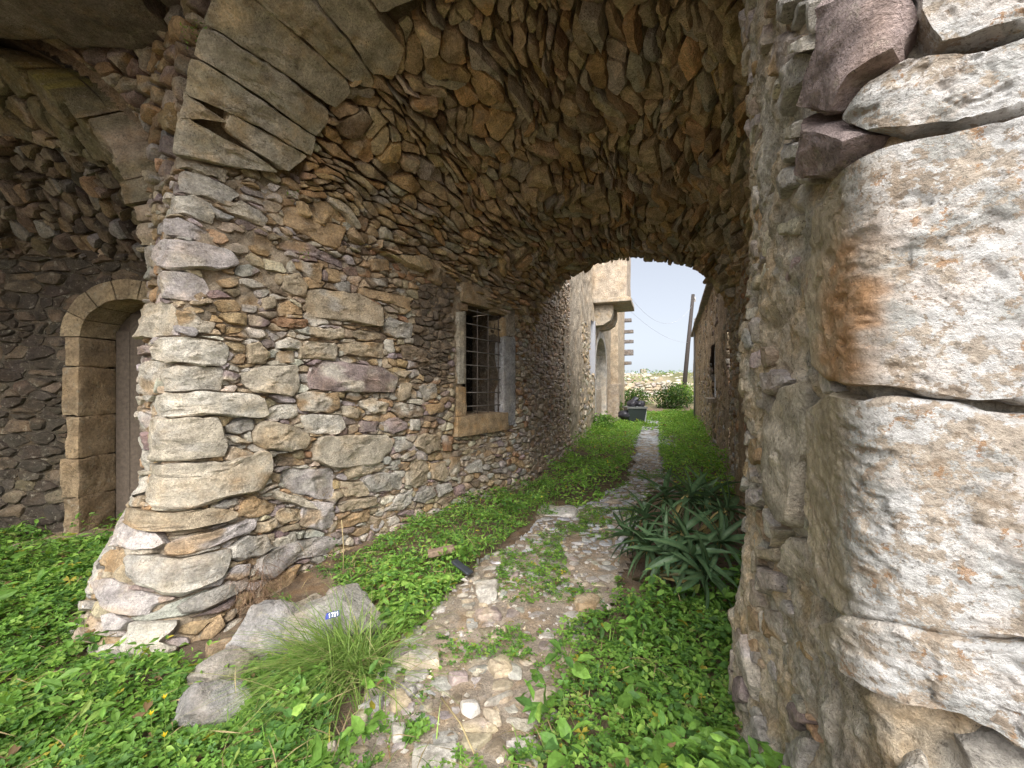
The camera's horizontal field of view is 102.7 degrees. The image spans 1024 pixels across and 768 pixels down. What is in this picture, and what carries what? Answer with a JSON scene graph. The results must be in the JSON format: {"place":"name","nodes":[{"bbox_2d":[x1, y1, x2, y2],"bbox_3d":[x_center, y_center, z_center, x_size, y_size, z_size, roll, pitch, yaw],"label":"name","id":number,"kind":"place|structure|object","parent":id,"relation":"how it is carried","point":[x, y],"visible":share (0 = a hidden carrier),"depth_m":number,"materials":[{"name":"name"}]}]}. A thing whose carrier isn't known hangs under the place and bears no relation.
{"place":"outdoors","nodes":[
{"label":"outdoors","id":0,"kind":"place"},
{"bbox_2d":[0,373,744,767],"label":"ground","id":1,"kind":"structure","parent":0,"point":[320,583],"depth_m":3.09,"materials":[{"name":"green plant"}]},
{"bbox_2d":[0,47,150,552],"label":"recess wall","id":2,"kind":"structure","parent":1,"relation":"on","point":[70,431],"depth_m":4.28,"materials":[{"name":"stone"}]},
{"bbox_2d":[0,38,157,260],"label":"recess arch","id":3,"kind":"structure","parent":2,"relation":"attached to","point":[75,161],"depth_m":3.65,"materials":[{"name":"stone"}]},
{"bbox_2d":[109,310,144,521],"bbox_3d":[-3.970,0.363,4.639,1.180,2.674,0.082,0,0,0],"label":"door","id":4,"kind":"structure","parent":2,"relation":"in","point":[128,451],"depth_m":4.60,"materials":[{"name":"brown wood"}]},
{"bbox_2d":[148,710,153,751],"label":"yellow flower","id":5,"kind":"object","parent":1,"relation":"on","point":[151,725],"visible":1,"depth_m":1.78,"materials":[{"name":"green plant"}]},
{"bbox_2d":[161,694,166,732],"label":"yellow flower","id":6,"kind":"object","parent":1,"relation":"on","point":[164,696],"visible":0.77,"depth_m":1.87,"materials":[{"name":"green plant"}]},
{"bbox_2d":[162,732,166,767],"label":"yellow flower","id":7,"kind":"object","parent":1,"relation":"on","point":[164,734],"visible":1,"depth_m":1.67,"materials":[{"name":"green plant"}]},
{"bbox_2d":[0,523,334,767],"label":"clover","id":8,"kind":"object","parent":1,"relation":"on","point":[94,754],"visible":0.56,"depth_m":2.06,"materials":[{"name":"green plant"}]},
{"bbox_2d":[169,679,251,728],"bbox_3d":[-1.521,1.657,2.120,0.414,0.278,0.283,0,0,0],"label":"boulder","id":9,"kind":"object","parent":1,"relation":"on","point":[192,697],"visible":0.56,"depth_m":2.04,"materials":[{"name":"stone"}]},
{"bbox_2d":[205,637,231,657],"bbox_3d":[-1.770,1.641,2.501,0.181,0.156,0.166,0,0,44],"label":"boulder","id":10,"kind":"object","parent":1,"relation":"on","point":[213,648],"visible":0.34,"depth_m":2.46,"materials":[{"name":"stone"}]},
{"bbox_2d":[187,645,260,685],"bbox_3d":[-1.624,1.651,2.327,0.286,0.289,0.316,0,0,16],"label":"boulder","id":11,"kind":"object","parent":1,"relation":"on","point":[211,664],"visible":0.38,"depth_m":2.25,"materials":[{"name":"stone"}]},
{"bbox_2d":[199,537,312,624],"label":"dry grass","id":12,"kind":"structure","parent":1,"relation":"on","point":[254,587],"depth_m":3.05,"materials":[{"name":"brown plant"}]},
{"bbox_2d":[225,599,299,667],"bbox_3d":[-1.510,1.600,2.566,0.443,0.487,0.330,0,0,-19],"label":"boulder","id":13,"kind":"object","parent":1,"relation":"on","point":[254,618],"visible":0.36,"depth_m":2.47,"materials":[{"name":"stone"}]},
{"bbox_2d":[296,593,321,607],"bbox_3d":[-1.435,1.588,2.862,0.170,0.211,0.239,0,0,24],"label":"boulder","id":14,"kind":"object","parent":1,"relation":"on","point":[314,596],"visible":0.16,"depth_m":2.85,"materials":[{"name":"stone"}]},
{"bbox_2d":[160,563,465,765],"bbox_3d":[-0.985,1.626,2.245,1.734,1.012,1.796,0,0,0],"label":"grass tuft","id":15,"kind":"object","parent":1,"relation":"on","point":[338,654],"visible":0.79,"depth_m":2.23,"materials":[{"name":"green plant"}]},
{"bbox_2d":[273,538,359,602],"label":"ground leaves","id":16,"kind":"object","parent":1,"relation":"on","point":[323,568],"visible":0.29,"depth_m":3.52,"materials":[{"name":"green plant"}]},
{"bbox_2d":[68,156,572,659],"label":"stone wall","id":17,"kind":"structure","parent":1,"relation":"on","point":[324,390],"depth_m":3.54,"materials":[{"name":"beige stone"}]},
{"bbox_2d":[8,0,210,192],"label":"spandrel wall","id":18,"kind":"structure","parent":17,"relation":"on","point":[145,87],"depth_m":3.21,"materials":[{"name":"stone"}]},
{"bbox_2d":[0,0,180,49],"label":"slab ceiling","id":19,"kind":"structure","parent":18,"relation":"on","point":[131,24],"depth_m":3.04,"materials":[{"name":"stone"}]},
{"bbox_2d":[173,0,411,197],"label":"stone arch","id":20,"kind":"structure","parent":17,"relation":"on","point":[263,76],"depth_m":3.04,"materials":[{"name":"beige stone"}]},
{"bbox_2d":[169,17,206,48],"bbox_3d":[-2.098,-2.334,2.722,0.210,0.209,0.204,0,0,0],"label":"wall sprig","id":21,"kind":"object","parent":20,"relation":"attached to","point":[191,27],"depth_m":2.74,"materials":[{"name":"green plant"}]},
{"bbox_2d":[452,282,515,436],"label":"window","id":22,"kind":"structure","parent":17,"relation":"in","point":[485,343],"depth_m":6.15,"materials":[{"name":"stone"}]},
{"bbox_2d":[289,0,752,331],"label":"rubble vault","id":23,"kind":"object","parent":17,"relation":"on","point":[529,156],"visible":0.84,"depth_m":3.97,"materials":[{"name":"stone"}]},
{"bbox_2d":[327,740,337,753],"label":"loose stone","id":24,"kind":"object","parent":1,"relation":"on","point":[333,746],"visible":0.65,"depth_m":1.78,"materials":[{"name":"beige stone"}]},
{"bbox_2d":[325,585,342,595],"bbox_3d":[-1.277,1.585,3.008,0.217,0.173,0.188,0,0,-25],"label":"boulder","id":25,"kind":"object","parent":1,"relation":"on","point":[329,591],"visible":0.07,"depth_m":3.01,"materials":[{"name":"stone"}]},
{"bbox_2d":[281,583,388,654],"bbox_3d":[-1.127,1.607,2.643,0.667,0.514,0.437,0,0,-39],"label":"boulder","id":26,"kind":"object","parent":1,"relation":"on","point":[357,596],"visible":0.35,"depth_m":2.56,"materials":[{"name":"stone"}]},
{"bbox_2d":[325,610,339,619],"bbox_3d":[-1.028,1.321,2.346,0.082,0.046,0.032,0,0,-4],"label":"plastic wrapper","id":27,"kind":"object","parent":26,"relation":"on","point":[333,614],"visible":1,"depth_m":2.34,"materials":[{"name":"plastic"}]},
{"bbox_2d":[248,643,439,767],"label":"clover","id":28,"kind":"object","parent":1,"relation":"on","point":[414,728],"visible":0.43,"depth_m":1.83,"materials":[{"name":"green plant"}]},
{"bbox_2d":[0,487,738,767],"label":"broad leaves","id":29,"kind":"object","parent":1,"relation":"on","point":[556,759],"visible":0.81,"depth_m":1.87,"materials":[{"name":"green plant"}]},
{"bbox_2d":[358,695,383,716],"bbox_3d":[-0.695,1.595,2.022,0.122,0.077,0.074,0,0,-23],"label":"loose stone","id":30,"kind":"object","parent":1,"relation":"on","point":[375,700],"visible":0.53,"depth_m":2.01,"materials":[{"name":"grey stone"}]},
{"bbox_2d":[0,471,750,767],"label":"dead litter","id":31,"kind":"object","parent":1,"relation":"on","point":[222,765],"visible":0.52,"depth_m":2.07,"materials":[{"name":"plant"}]},
{"bbox_2d":[331,472,560,643],"bbox_3d":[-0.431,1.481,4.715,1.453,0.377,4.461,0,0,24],"label":"ground leaves","id":32,"kind":"object","parent":1,"relation":"on","point":[538,495],"visible":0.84,"depth_m":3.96,"materials":[{"name":"green plant"}]},
{"bbox_2d":[341,520,343,573],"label":"dry stalk","id":33,"kind":"object","parent":32,"relation":"on","point":[343,546],"visible":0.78,"depth_m":3.36,"materials":[{"name":"beige plant"}]},
{"bbox_2d":[427,544,454,557],"bbox_3d":[-0.621,1.470,3.605,0.239,0.074,0.081,0,0,-14],"label":"broken board","id":34,"kind":"object","parent":32,"relation":"on","point":[433,552],"visible":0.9,"depth_m":3.58,"materials":[{"name":"brown wood"}]},
{"bbox_2d":[479,257,633,445],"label":"stone house","id":35,"kind":"structure","parent":1,"relation":"on","point":[600,303],"depth_m":13.40,"materials":[{"name":"beige stone"}]},
{"bbox_2d":[589,321,595,377],"bbox_3d":[2.679,-1.150,13.664,0.200,1.900,0.120,0,0,20],"label":"slit window","id":36,"kind":"structure","parent":35,"relation":"in","point":[592,361],"depth_m":13.60,"materials":[{"name":"white wood"}]},
{"bbox_2d":[543,418,643,505],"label":"ground leaves","id":37,"kind":"object","parent":1,"relation":"on","point":[620,440],"visible":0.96,"depth_m":7.58,"materials":[{"name":"green plant"}]},
{"bbox_2d":[592,410,617,433],"bbox_3d":[2.952,1.268,13.233,0.916,0.826,1.064,0,0,-24],"label":"shrub","id":38,"kind":"object","parent":1,"relation":"on","point":[604,418],"visible":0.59,"depth_m":13.09,"materials":[{"name":"green plant"}]},
{"bbox_2d":[618,410,629,420],"bbox_3d":[4.508,1.268,16.489,0.474,0.425,0.519,0,0,0],"label":"rubbish bag","id":39,"kind":"object","parent":1,"relation":"on","point":[623,414],"visible":0.92,"depth_m":16.33,"materials":[{"name":"black plastic"}]},
{"bbox_2d":[500,584,749,767],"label":"clover","id":40,"kind":"object","parent":1,"relation":"on","point":[606,701],"visible":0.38,"depth_m":2.06,"materials":[{"name":"green plant"}]},
{"bbox_2d":[623,406,647,422],"bbox_3d":[4.982,1.254,16.600,0.805,0.692,0.720,0,0,0],"label":"rubbish bin","id":41,"kind":"object","parent":1,"relation":"on","point":[638,413],"visible":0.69,"depth_m":16.30,"materials":[{"name":"black plastic"}]},
{"bbox_2d":[626,399,637,406],"bbox_3d":[4.852,0.778,16.550,0.484,0.346,0.377,0,0,30],"label":"rubbish bag","id":42,"kind":"object","parent":41,"relation":"on","point":[631,403],"visible":0.97,"depth_m":16.44,"materials":[{"name":"black plastic"}]},
{"bbox_2d":[637,401,644,406],"bbox_3d":[5.195,0.794,16.549,0.334,0.251,0.351,0,0,0],"label":"rubbish bag","id":43,"kind":"object","parent":41,"relation":"on","point":[641,403],"visible":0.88,"depth_m":16.45,"materials":[{"name":"black plastic"}]},
{"bbox_2d":[625,387,650,403],"bbox_3d":[8.412,0.874,28.532,2.566,1.301,2.326,0,0,0],"label":"bush","id":44,"kind":"object","parent":1,"relation":"on","point":[631,395],"visible":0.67,"depth_m":28.22,"materials":[{"name":"green plant"}]},
{"bbox_2d":[618,408,693,429],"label":"ground leaves","id":45,"kind":"object","parent":1,"relation":"on","point":[663,414],"visible":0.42,"depth_m":18.13,"materials":[{"name":"green plant"}]},
{"bbox_2d":[625,382,693,394],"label":"terrace wall","id":46,"kind":"structure","parent":1,"relation":"on","point":[648,387],"depth_m":32.36,"materials":[{"name":"stone"}]},
{"bbox_2d":[625,372,693,402],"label":"hill stones","id":47,"kind":"object","parent":1,"relation":"on","point":[648,380],"visible":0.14,"depth_m":40.46,"materials":[{"name":"beige stone"}]},
{"bbox_2d":[625,368,693,403],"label":"hill scrub","id":48,"kind":"object","parent":1,"relation":"on","point":[663,372],"visible":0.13,"depth_m":43.29,"materials":[{"name":"green plant"}]},
{"bbox_2d":[598,463,745,614],"bbox_3d":[1.379,1.159,3.329,1.292,1.004,1.334,0,0,-33],"label":"spurge plant","id":49,"kind":"object","parent":1,"relation":"on","point":[676,559],"visible":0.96,"depth_m":3.14,"materials":[{"name":"green plant"}]},
{"bbox_2d":[651,382,693,408],"bbox_3d":[10.305,0.798,26.345,2.466,1.831,2.440,0,0,38],"label":"bush","id":50,"kind":"object","parent":1,"relation":"on","point":[674,396],"visible":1,"depth_m":26.01,"materials":[{"name":"green plant"}]},
{"bbox_2d":[669,382,693,402],"bbox_3d":[11.972,0.583,28.505,2.152,1.610,2.160,0,0,-28],"label":"bush","id":51,"kind":"object","parent":1,"relation":"on","point":[688,388],"visible":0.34,"depth_m":28.32,"materials":[{"name":"green plant"}]},
{"bbox_2d":[682,294,695,389],"bbox_3d":[13.327,-2.717,31.000,1.111,8.152,0.340,0,0,0],"label":"utility pole","id":52,"kind":"object","parent":1,"relation":"on","point":[687,350],"visible":0.87,"depth_m":30.89,"materials":[{"name":"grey wood"}]},
{"bbox_2d":[599,548,790,767],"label":"leafy herb","id":53,"kind":"object","parent":1,"relation":"on","point":[768,757],"visible":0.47,"depth_m":2.00,"materials":[{"name":"green plant"}]},
{"bbox_2d":[657,408,735,504],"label":"ground leaves","id":54,"kind":"object","parent":1,"relation":"on","point":[698,451],"visible":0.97,"depth_m":7.98,"materials":[{"name":"green plant"}]},
{"bbox_2d":[690,282,730,480],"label":"rendered house","id":55,"kind":"structure","parent":1,"relation":"on","point":[711,360],"depth_m":9.19,"materials":[{"name":"stone"}]},
{"bbox_2d":[714,347,715,396],"bbox_3d":[4.542,-0.275,9.033,0.060,1.150,1.000,0,0,22],"label":"window","id":56,"kind":"structure","parent":55,"relation":"in","point":[714,347],"depth_m":9.49,"materials":[{"name":"paint"}]},
{"bbox_2d":[727,228,752,518],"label":"passage wall","id":57,"kind":"structure","parent":1,"relation":"on","point":[736,318],"depth_m":5.16,"materials":[{"name":"stone"}]},
{"bbox_2d":[725,0,1023,767],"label":"stone pier","id":58,"kind":"structure","parent":1,"relation":"on","point":[876,615],"depth_m":0.82,"materials":[{"name":"white stone"}]},
{"bbox_2d":[333,415,678,767],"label":"path","id":59,"kind":"structure","parent":0,"point":[483,691],"depth_m":2.52,"materials":[{"name":"stone"}]},
{"bbox_2d":[405,684,417,697],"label":"loose stone","id":60,"kind":"object","parent":59,"relation":"on","point":[413,688],"visible":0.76,"depth_m":2.10,"materials":[{"name":"white stone"}]},
{"bbox_2d":[441,697,478,761],"bbox_3d":[-0.238,1.552,1.852,0.016,0.042,0.378,0,0,-33],"label":"dry stalk","id":61,"kind":"object","parent":59,"relation":"on","point":[457,719],"visible":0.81,"depth_m":1.84,"materials":[{"name":"beige plant"}]},
{"bbox_2d":[451,558,473,575],"bbox_3d":[-0.410,1.500,3.357,0.207,0.068,0.073,0,0,38],"label":"plastic scrap","id":62,"kind":"object","parent":59,"relation":"on","point":[462,567],"visible":1,"depth_m":3.34,"materials":[{"name":"grey plastic"}]},
{"bbox_2d":[418,469,665,767],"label":"clover","id":63,"kind":"object","parent":59,"relation":"on","point":[513,652],"visible":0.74,"depth_m":3.17,"materials":[{"name":"green plant"}]},
{"bbox_2d":[625,257,705,373],"label":"sky","id":64,"kind":"structure","parent":0,"point":[662,291],"materials":[{"name":"white"}]}
]}

